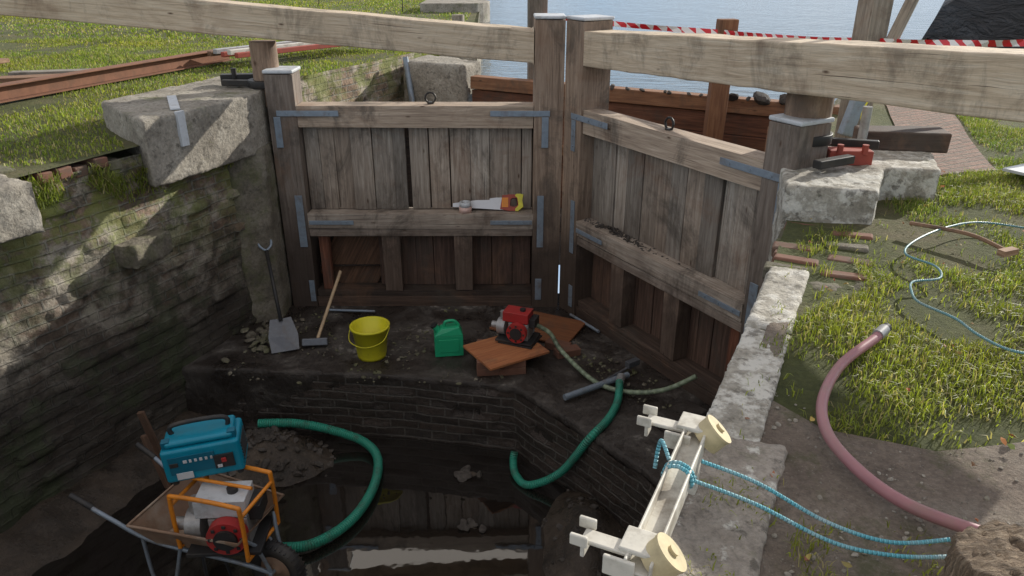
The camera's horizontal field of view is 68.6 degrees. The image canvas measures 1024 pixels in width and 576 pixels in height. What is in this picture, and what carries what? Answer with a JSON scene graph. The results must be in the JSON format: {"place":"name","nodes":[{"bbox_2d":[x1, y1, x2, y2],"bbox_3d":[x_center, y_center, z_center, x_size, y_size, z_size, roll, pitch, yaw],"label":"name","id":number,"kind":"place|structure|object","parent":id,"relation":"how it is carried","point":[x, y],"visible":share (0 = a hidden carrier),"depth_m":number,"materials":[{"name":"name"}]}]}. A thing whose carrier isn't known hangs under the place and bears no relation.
{"place":"outdoors","nodes":[
{"label":"outdoors","id":0,"kind":"place"},
{"bbox_2d":[18,150,132,178],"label":"wall backfill","id":1,"kind":"structure","parent":0,"point":[120,154],"depth_m":5.71,"materials":[{"name":"stone"}]},
{"bbox_2d":[0,36,438,167],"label":"grass","id":2,"kind":"structure","parent":0,"point":[101,58],"depth_m":9.09,"materials":[{"name":"green plant"}]},
{"bbox_2d":[0,58,9,63],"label":"loose boards","id":3,"kind":"object","parent":2,"relation":"on","point":[4,60],"visible":1,"depth_m":9.42,"materials":[{"name":"brown wood"}]},
{"bbox_2d":[0,68,91,82],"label":"loose boards","id":4,"kind":"object","parent":2,"relation":"on","point":[19,75],"visible":0.4,"depth_m":8.01,"materials":[{"name":"brown wood"}]},
{"bbox_2d":[0,0,470,46],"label":"grass","id":5,"kind":"structure","parent":0,"point":[190,36],"depth_m":14.71,"materials":[{"name":"green plant"}]},
{"bbox_2d":[32,428,570,575],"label":"chamber water","id":6,"kind":"structure","parent":0,"point":[425,501],"depth_m":5.36,"materials":[{"name":"black liquid"}]},
{"bbox_2d":[0,411,625,575],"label":"mud bed","id":7,"kind":"object","parent":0,"point":[39,535],"visible":0.19,"depth_m":5.30,"materials":[{"name":"brown soil"}]},
{"bbox_2d":[137,411,170,487],"bbox_3d":[-2.693,1.232,5.666,0.148,0.649,0.236,-8,25,-18],"label":"timber stake","id":8,"kind":"object","parent":7,"relation":"in","point":[149,439],"visible":0.62,"depth_m":5.63,"materials":[{"name":"brown wood"}]},
{"bbox_2d":[68,442,306,575],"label":"wheelbarrow","id":9,"kind":"object","parent":7,"relation":"on","point":[151,523],"visible":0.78,"depth_m":4.62,"materials":[{"name":"metal"}]},
{"bbox_2d":[167,465,279,562],"bbox_3d":[-1.745,1.354,4.533,0.564,0.421,0.432,6,25,12],"label":"petrol pump","id":10,"kind":"object","parent":9,"relation":"on","point":[230,511],"visible":0.9,"depth_m":4.45,"materials":[{"name":"orange metal"}]},
{"bbox_2d":[160,414,247,484],"bbox_3d":[-1.864,0.949,4.549,0.464,0.386,0.279,-6,25,-13],"label":"portable generator","id":11,"kind":"object","parent":10,"relation":"on","point":[198,447],"visible":1,"depth_m":4.46,"materials":[{"name":"blue plastic"}]},
{"bbox_2d":[257,418,382,552],"bbox_3d":[-1.410,1.387,5.640,0.913,0.253,1.440,-8,25,-16],"label":"suction hose","id":12,"kind":"object","parent":7,"relation":"on","point":[350,520],"visible":0.88,"depth_m":5.76,"materials":[{"name":"green rubber"}]},
{"bbox_2d":[221,426,620,575],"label":"rubble","id":13,"kind":"object","parent":7,"relation":"on","point":[463,474],"visible":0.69,"depth_m":5.82,"materials":[{"name":"stone"}]},
{"bbox_2d":[182,293,710,488],"bbox_3d":[-0.125,0.871,6.724,4.929,0.822,3.207,12,27,25],"label":"stone sill ledge","id":14,"kind":"object","parent":7,"relation":"on","point":[545,382],"visible":0.42,"depth_m":6.25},
{"bbox_2d":[227,141,292,322],"bbox_3d":[-2.364,-0.461,7.008,0.477,1.821,0.748,0,24,0],"label":"hollow quoin","id":15,"kind":"object","parent":14,"relation":"on","point":[253,181],"visible":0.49,"depth_m":6.71,"materials":[{"name":"stone"}]},
{"bbox_2d":[258,240,298,353],"bbox_3d":[-2.076,0.034,6.604,0.250,0.796,0.773,-9,26,-19],"label":"shovel","id":16,"kind":"object","parent":14,"relation":"on","point":[283,335],"visible":1,"depth_m":6.53,"materials":[{"name":"grey metal"}]},
{"bbox_2d":[0,0,565,306],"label":"lock gate","id":17,"kind":"structure","parent":14,"relation":"on","point":[385,185],"depth_m":6.81,"materials":[{"name":"brown wood"}]},
{"bbox_2d":[220,68,252,85],"bbox_3d":[-2.400,-1.887,6.690,0.427,0.135,0.292,0,24,0],"label":"gate anchor strap","id":18,"kind":"object","parent":17,"relation":"attached to","point":[233,78],"visible":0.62,"depth_m":6.68,"materials":[{"name":"black metal"}]},
{"bbox_2d":[459,200,471,213],"bbox_3d":[-0.430,-0.750,6.929,0.116,0.097,0.116,0,24,0],"label":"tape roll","id":19,"kind":"object","parent":17,"relation":"on","point":[465,206],"visible":1,"depth_m":6.89,"materials":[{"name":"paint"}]},
{"bbox_2d":[453,194,522,210],"bbox_3d":[-0.223,-0.796,6.984,0.655,0.162,0.116,0,24,0],"label":"handsaw","id":20,"kind":"object","parent":17,"relation":"attached to","point":[502,202],"visible":1,"depth_m":6.98,"materials":[{"name":"metal"}]},
{"bbox_2d":[302,270,341,345],"bbox_3d":[-1.700,0.177,6.728,0.227,0.442,0.714,1,24,2],"label":"sledgehammer","id":21,"kind":"object","parent":14,"relation":"on","point":[317,341],"visible":1,"depth_m":6.58,"materials":[{"name":"brown wood"}]},
{"bbox_2d":[329,309,374,311],"bbox_3d":[-1.525,0.215,7.139,0.451,0.024,0.024,2,24,3],"label":"steel rod","id":22,"kind":"object","parent":14,"relation":"on","point":[348,310],"visible":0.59,"depth_m":7.13,"materials":[{"name":"grey metal"}]},
{"bbox_2d":[348,316,389,361],"bbox_3d":[-1.190,0.440,6.336,0.338,0.292,0.337,0,24,0],"label":"bucket","id":23,"kind":"object","parent":14,"relation":"on","point":[370,333],"visible":1,"depth_m":6.27,"materials":[{"name":"yellow plastic"}]},
{"bbox_2d":[229,373,654,530],"bbox_3d":[-0.754,1.445,5.410,3.993,0.720,2.222,0,24,0],"label":"sill brick face","id":24,"kind":"object","parent":14,"relation":"on","point":[622,494],"visible":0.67,"depth_m":6.09},
{"bbox_2d":[430,319,463,356],"bbox_3d":[-0.554,0.410,6.372,0.270,0.318,0.146,-3,24,-7],"label":"jerry can","id":25,"kind":"object","parent":14,"relation":"on","point":[448,339],"visible":1,"depth_m":6.32,"materials":[{"name":"green plastic"}]},
{"bbox_2d":[476,337,580,375],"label":"loose bricks","id":26,"kind":"object","parent":14,"relation":"on","point":[570,349],"visible":0.48,"depth_m":6.09,"materials":[{"name":"brown brick"}]},
{"bbox_2d":[463,336,549,370],"bbox_3d":[-0.050,0.507,6.213,0.560,0.020,0.460,-14,28,-29],"label":"plywood sheet","id":27,"kind":"object","parent":26,"relation":"on","point":[491,354],"visible":0.76,"depth_m":6.14,"materials":[{"name":"brown wood"}]},
{"bbox_2d":[491,305,541,348],"bbox_3d":[0.021,0.295,6.295,0.399,0.296,0.279,10,26,21],"label":"water pump","id":28,"kind":"object","parent":27,"relation":"on","point":[514,325],"visible":1,"depth_m":6.21,"materials":[{"name":"red metal"}]},
{"bbox_2d":[489,311,585,341],"bbox_3d":[0.240,0.343,6.852,0.750,0.018,0.500,11,26,23],"label":"plywood sheet","id":29,"kind":"object","parent":14,"relation":"on","point":[564,328],"visible":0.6,"depth_m":6.82,"materials":[{"name":"brown wood"}]},
{"bbox_2d":[509,373,624,488],"bbox_3d":[0.502,1.152,5.672,0.976,0.704,0.611,-7,25,-15],"label":"suction hose","id":30,"kind":"object","parent":14,"relation":"on","point":[584,444],"visible":1,"depth_m":5.60,"materials":[{"name":"rubber"}]},
{"bbox_2d":[569,313,599,332],"bbox_3d":[0.665,0.320,6.902,0.028,0.028,0.419,-15,28,-30],"label":"steel rod","id":31,"kind":"object","parent":14,"relation":"on","point":[586,323],"visible":1,"depth_m":6.86,"materials":[{"name":"grey metal"}]},
{"bbox_2d":[563,372,629,400],"bbox_3d":[0.665,0.764,5.868,0.630,0.050,0.050,-15,28,-30],"label":"scaffold tube","id":32,"kind":"object","parent":14,"relation":"on","point":[586,389],"visible":1,"depth_m":5.82,"materials":[{"name":"metal"}]},
{"bbox_2d":[604,357,639,379],"bbox_3d":[0.784,0.691,5.978,0.616,0.096,0.058,-17,29,-33],"label":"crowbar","id":33,"kind":"object","parent":32,"relation":"on","point":[632,362],"visible":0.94,"depth_m":6.08,"materials":[{"name":"metal"}]},
{"bbox_2d":[536,324,697,394],"bbox_3d":[0.748,0.610,5.921,1.433,0.303,0.226,18,30,34],"label":"delivery hose","id":34,"kind":"object","parent":14,"relation":"on","point":[574,364],"visible":0.94,"depth_m":5.85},
{"bbox_2d":[657,400,707,433],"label":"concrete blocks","id":35,"kind":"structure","parent":14,"relation":"on","point":[675,411],"depth_m":5.37,"materials":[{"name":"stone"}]},
{"bbox_2d":[559,14,1023,405],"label":"lock gate","id":36,"kind":"structure","parent":14,"relation":"on","point":[702,208],"depth_m":5.50,"materials":[{"name":"brown wood"}]},
{"bbox_2d":[584,218,687,268],"bbox_3d":[1.032,-0.375,6.167,0.142,0.062,1.496,-13,27,-27],"label":"silt on rail","id":37,"kind":"object","parent":36,"relation":"on","point":[619,234],"visible":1,"depth_m":6.36,"materials":[{"name":"brown soil"}]},
{"bbox_2d":[318,208,561,265],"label":"upstream bay floor","id":38,"kind":"structure","parent":0,"point":[434,265],"depth_m":7.35,"materials":[{"name":"brown soil"}]},
{"bbox_2d":[300,52,422,101],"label":"upstream brick wall","id":39,"kind":"structure","parent":38,"relation":"on","point":[381,80],"depth_m":8.71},
{"bbox_2d":[403,55,480,101],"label":"stop plank pillar","id":40,"kind":"structure","parent":38,"relation":"on","point":[444,79],"depth_m":9.07,"materials":[{"name":"stone"}]},
{"bbox_2d":[402,57,414,101],"bbox_3d":[-1.225,-2.269,9.252,0.068,1.098,0.359,-14,27,-28],"label":"steel prop","id":41,"kind":"object","parent":40,"relation":"on","point":[408,80],"visible":0.4,"depth_m":9.17,"materials":[{"name":"grey metal"}]},
{"bbox_2d":[703,18,738,140],"bbox_3d":[2.000,-1.467,7.503,0.224,2.309,0.158,0,24,0],"label":"timber post","id":42,"kind":"object","parent":38,"relation":"on","point":[716,109],"visible":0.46,"depth_m":7.29,"materials":[{"name":"brown wood"}]},
{"bbox_2d":[565,19,1023,46],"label":"barrier tape","id":43,"kind":"object","parent":42,"relation":"attached to","point":[995,43],"visible":0.56,"depth_m":5.87,"materials":[{"name":"red plastic"}]},
{"bbox_2d":[221,307,671,408],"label":"rubble","id":44,"kind":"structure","parent":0,"point":[262,339],"depth_m":6.46,"materials":[{"name":"stone"}]},
{"bbox_2d":[0,0,1023,450],"bbox_3d":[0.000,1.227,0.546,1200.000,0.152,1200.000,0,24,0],"label":"ground","id":45,"kind":"structure","parent":0,"point":[806,374],"depth_m":3.68,"materials":[{"name":"green plant"}]},
{"bbox_2d":[0,49,233,102],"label":"rusty steel joist","id":46,"kind":"object","parent":45,"relation":"on","point":[34,87],"visible":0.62,"depth_m":8.01,"materials":[{"name":"brown metal"}]},
{"bbox_2d":[0,154,256,533],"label":"chamber brick wall","id":47,"kind":"structure","parent":45,"relation":"on","point":[99,348],"depth_m":5.50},
{"bbox_2d":[0,174,44,243],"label":"stone coping block","id":48,"kind":"structure","parent":47,"relation":"on","point":[20,215],"depth_m":4.66,"materials":[{"name":"grey stone"}]},
{"bbox_2d":[0,155,121,184],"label":"brick wall head","id":49,"kind":"object","parent":47,"relation":"on","point":[67,170],"visible":0.43,"depth_m":5.12},
{"bbox_2d":[15,142,233,209],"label":"wall weeds","id":50,"kind":"object","parent":47,"relation":"attached to","point":[107,185],"depth_m":5.23,"materials":[{"name":"green plant"}]},
{"bbox_2d":[113,227,172,268],"bbox_3d":[-2.763,-0.298,5.641,0.235,0.208,0.438,7,25,15],"label":"corbel stone","id":51,"kind":"object","parent":47,"relation":"attached to","point":[149,247],"visible":0.95,"depth_m":5.53,"materials":[{"name":"grey stone"}]},
{"bbox_2d":[101,76,271,186],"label":"stone coping block","id":52,"kind":"structure","parent":45,"relation":"on","point":[232,123],"depth_m":5.91,"materials":[{"name":"grey stone"}]},
{"bbox_2d":[167,95,189,146],"bbox_3d":[-2.636,-1.321,5.905,0.090,0.270,0.730,-12,27,-24],"label":"white paint band","id":53,"kind":"object","parent":52,"relation":"attached to","point":[181,122],"visible":1,"depth_m":5.64,"materials":[{"name":"white paint"}]},
{"bbox_2d":[207,41,340,57],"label":"stacked steel bars","id":54,"kind":"object","parent":45,"relation":"on","point":[244,50],"visible":0.52,"depth_m":9.56,"materials":[{"name":"red paint"}]},
{"bbox_2d":[420,0,489,22],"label":"rounded stone abutment","id":55,"kind":"object","parent":45,"relation":"on","point":[482,7],"visible":0.41,"depth_m":17.98,"materials":[{"name":"grey stone"}]},
{"bbox_2d":[452,14,463,21],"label":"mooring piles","id":56,"kind":"object","parent":45,"relation":"on","point":[457,17],"visible":0.2,"depth_m":13.13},
{"bbox_2d":[439,55,480,65],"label":"stone coping block","id":57,"kind":"structure","parent":45,"relation":"on","point":[469,59],"depth_m":9.81,"materials":[{"name":"grey stone"}]},
{"bbox_2d":[478,18,926,105],"bbox_3d":[4.000,-14.599,36.847,76.000,0.760,64.800,0,24,0],"label":"canal bank edging","id":58,"kind":"object","parent":45,"relation":"on","point":[837,101],"visible":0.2,"depth_m":7.28,"materials":[{"name":"stone"}]},
{"bbox_2d":[671,437,787,575],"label":"edge coping stone","id":59,"kind":"object","parent":45,"relation":"on","point":[715,530],"visible":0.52,"depth_m":2.00,"materials":[{"name":"grey stone"}]},
{"bbox_2d":[569,404,730,575],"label":"ladder standoff bracket","id":60,"kind":"object","parent":59,"relation":"on","point":[648,546],"visible":0.98,"depth_m":1.73,"materials":[{"name":"white paint"}]},
{"bbox_2d":[653,439,950,558],"bbox_3d":[0.697,0.524,1.836,0.706,0.202,0.098,6,25,14],"label":"blue rope","id":61,"kind":"object","parent":60,"relation":"attached to","point":[681,466],"visible":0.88,"depth_m":1.85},
{"bbox_2d":[707,327,790,441],"bbox_3d":[0.851,0.455,2.735,0.192,0.317,0.823,11,26,23],"label":"edge coping stone","id":62,"kind":"object","parent":45,"relation":"on","point":[750,360],"visible":0.41,"depth_m":2.60,"materials":[{"name":"grey stone"}]},
{"bbox_2d":[745,266,808,333],"bbox_3d":[1.179,0.170,3.364,0.192,0.326,0.710,11,26,23],"label":"edge coping stone","id":63,"kind":"object","parent":45,"relation":"on","point":[777,286],"visible":0.4,"depth_m":3.27,"materials":[{"name":"grey stone"}]},
{"bbox_2d":[777,228,783,237],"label":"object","id":64,"kind":"object","parent":45,"relation":"on","point":[781,233],"visible":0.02,"depth_m":4.26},
{"bbox_2d":[762,222,872,280],"bbox_3d":[1.613,-0.177,3.904,0.488,0.105,0.808,11,26,23],"label":"brick edge course","id":65,"kind":"object","parent":64,"relation":"on","point":[777,243],"visible":0.42,"depth_m":3.75,"materials":[{"name":"brick"}]},
{"bbox_2d":[808,255,887,294],"bbox_3d":[1.586,0.021,3.552,0.825,0.170,0.398,-17,29,-34],"label":"mossy rubble edge","id":66,"kind":"object","parent":64,"relation":"attached to","point":[816,285],"visible":0.18,"depth_m":3.43,"materials":[{"name":"stone"}]},
{"bbox_2d":[768,146,940,261],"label":"stone heel block","id":67,"kind":"structure","parent":45,"relation":"on","point":[849,194],"depth_m":4.38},
{"bbox_2d":[812,106,879,169],"bbox_3d":[2.061,-0.939,4.702,0.776,0.290,0.387,-13,27,-26],"label":"gate anchor bracket","id":68,"kind":"object","parent":67,"relation":"on","point":[858,151],"visible":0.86,"depth_m":4.64,"materials":[{"name":"red metal"}]},
{"bbox_2d":[852,125,951,152],"bbox_3d":[2.624,-1.013,5.075,0.554,0.132,0.255,4,24,8],"label":"tarred timber block","id":69,"kind":"object","parent":67,"relation":"on","point":[933,139],"depth_m":4.96,"materials":[{"name":"brown wood"}]},
{"bbox_2d":[834,0,918,137],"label":"paddle gear post","id":70,"kind":"object","parent":45,"relation":"on","point":[872,20],"visible":0.32,"depth_m":5.30,"materials":[{"name":"metal"}]},
{"bbox_2d":[745,170,1020,567],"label":"fallen leaves","id":71,"kind":"object","parent":45,"relation":"on","point":[849,565],"visible":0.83,"depth_m":2.32,"materials":[{"name":"brown plant"}]},
{"bbox_2d":[759,315,1023,575],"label":"towpath","id":72,"kind":"structure","parent":45,"relation":"on","point":[951,482],"depth_m":2.12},
{"bbox_2d":[781,513,951,575],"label":"grass","id":73,"kind":"structure","parent":72,"relation":"on","point":[818,541],"depth_m":1.90,"materials":[{"name":"green plant"}]},
{"bbox_2d":[763,341,1023,575],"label":"path gravel","id":74,"kind":"structure","parent":72,"relation":"on","point":[855,554],"depth_m":2.02,"materials":[{"name":"gravel"}]},
{"bbox_2d":[816,323,979,531],"bbox_3d":[1.305,0.468,2.231,0.671,0.088,1.355,-7,25,-14],"label":"purple hose","id":75,"kind":"object","parent":72,"relation":"on","point":[856,468],"visible":0.95,"depth_m":2.20,"materials":[{"name":"rubber"}]},
{"bbox_2d":[940,519,1023,575],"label":"timber bollard","id":76,"kind":"object","parent":72,"relation":"on","point":[994,547],"visible":1,"depth_m":1.53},
{"bbox_2d":[527,0,547,78],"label":"timber post","id":77,"kind":"object","parent":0,"point":[537,6],"depth_m":8.38,"materials":[{"name":"brown wood"}]},
{"bbox_2d":[558,265,559,292],"label":"sky","id":78,"kind":"structure","parent":0,"point":[559,265],"materials":[{"name":"white"}]},
{"bbox_2d":[470,75,839,207],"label":"timber stop plank dam","id":79,"kind":"structure","parent":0,"point":[746,123],"depth_m":7.88,"materials":[{"name":"brown wood"}]},
{"bbox_2d":[610,84,786,105],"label":"clay clods on dam","id":80,"kind":"object","parent":79,"relation":"on","point":[762,98],"visible":0.83,"depth_m":7.36,"materials":[{"name":"soil"}]},
{"bbox_2d":[470,0,944,102],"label":"canal water","id":81,"kind":"structure","parent":0,"point":[822,18],"depth_m":19.96,"materials":[{"name":"blue liquid"}]},
{"bbox_2d":[921,0,1023,48],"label":"tarpaulin covered boat","id":82,"kind":"object","parent":81,"relation":"on","point":[978,20],"visible":0.65,"depth_m":11.64,"materials":[{"name":"grey fabric"}]},
{"bbox_2d":[684,224,838,575],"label":"wall top weeds","id":83,"kind":"object","parent":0,"point":[812,248],"depth_m":3.12,"materials":[{"name":"green plant"}]},
{"bbox_2d":[770,115,1023,450],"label":"grass","id":84,"kind":"structure","parent":0,"point":[963,185],"depth_m":2.98,"materials":[{"name":"green plant"}]},
{"bbox_2d":[904,221,1023,354],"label":"turquoise rope","id":85,"kind":"object","parent":84,"relation":"on","point":[947,314],"visible":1,"depth_m":3.38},
{"bbox_2d":[909,221,1018,257],"bbox_3d":[2.310,-0.267,3.862,0.107,0.036,0.533,-12,27,-25],"label":"hose","id":86,"kind":"object","parent":84,"relation":"on","point":[1003,252],"visible":1,"depth_m":3.81,"materials":[{"name":"brown rubber"}]},
{"bbox_2d":[1002,164,1023,175],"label":"white board","id":87,"kind":"object","parent":84,"relation":"on","point":[1017,169],"visible":1,"depth_m":5.00,"materials":[{"name":"paint"}]},
{"bbox_2d":[886,105,994,174],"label":"brick path","id":88,"kind":"structure","parent":0,"point":[963,153],"depth_m":6.16,"materials":[{"name":"brown brick"}]}
]}

